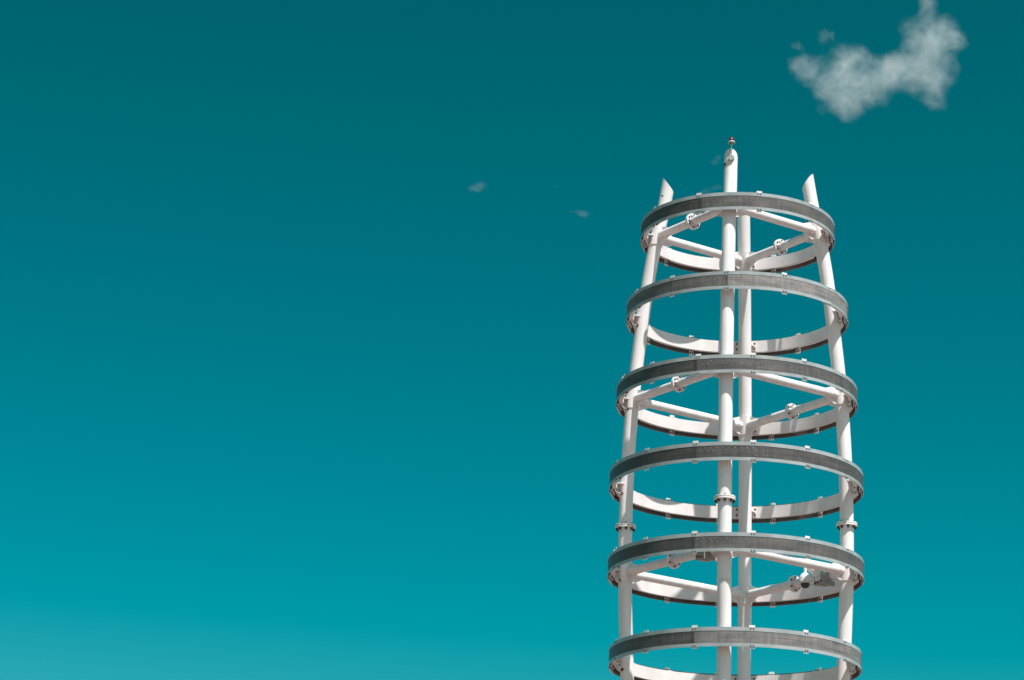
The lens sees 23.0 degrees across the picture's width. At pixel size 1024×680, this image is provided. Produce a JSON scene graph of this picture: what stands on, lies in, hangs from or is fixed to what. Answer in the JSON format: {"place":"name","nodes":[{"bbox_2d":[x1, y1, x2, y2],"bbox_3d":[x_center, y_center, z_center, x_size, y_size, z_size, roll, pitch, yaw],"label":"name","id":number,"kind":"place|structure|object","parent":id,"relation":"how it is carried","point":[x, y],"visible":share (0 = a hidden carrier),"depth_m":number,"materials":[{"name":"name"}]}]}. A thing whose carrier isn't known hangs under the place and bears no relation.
{"place":"outdoors","nodes":[
{"label":"outdoors","id":0,"kind":"place"},
{"bbox_2d":[0,0,1023,679],"label":"sky","id":1,"kind":"structure","parent":0,"point":[316,342],"materials":[{"name":"teal"}]},
{"bbox_2d":[607,148,863,679],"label":"steel tower","id":2,"kind":"structure","parent":0,"point":[728,270],"depth_m":41.85,"materials":[{"name":"white metal"}]},
{"bbox_2d":[695,552,716,561],"bbox_3d":[3.082,3.396,40.135,0.303,0.253,0.301,14,-21,-32],"label":"junction box","id":3,"kind":"object","parent":2,"relation":"attached to","point":[703,556],"visible":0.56,"depth_m":40.03,"materials":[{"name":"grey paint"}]},
{"bbox_2d":[724,137,734,166],"bbox_3d":[3.655,-3.146,42.382,0.215,0.545,0.122,-15,-25,43],"label":"warning lamp","id":4,"kind":"object","parent":2,"relation":"attached to","point":[731,141],"visible":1,"depth_m":42.35,"materials":[{"name":"grey metal"}]},
{"bbox_2d":[798,568,834,588],"bbox_3d":[5.010,3.922,41.465,0.676,0.406,0.301,14,-21,-32],"label":"dome camera","id":5,"kind":"object","parent":2,"relation":"attached to","point":[805,581],"visible":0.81,"depth_m":41.44,"materials":[{"name":"grey paint"}]}
]}

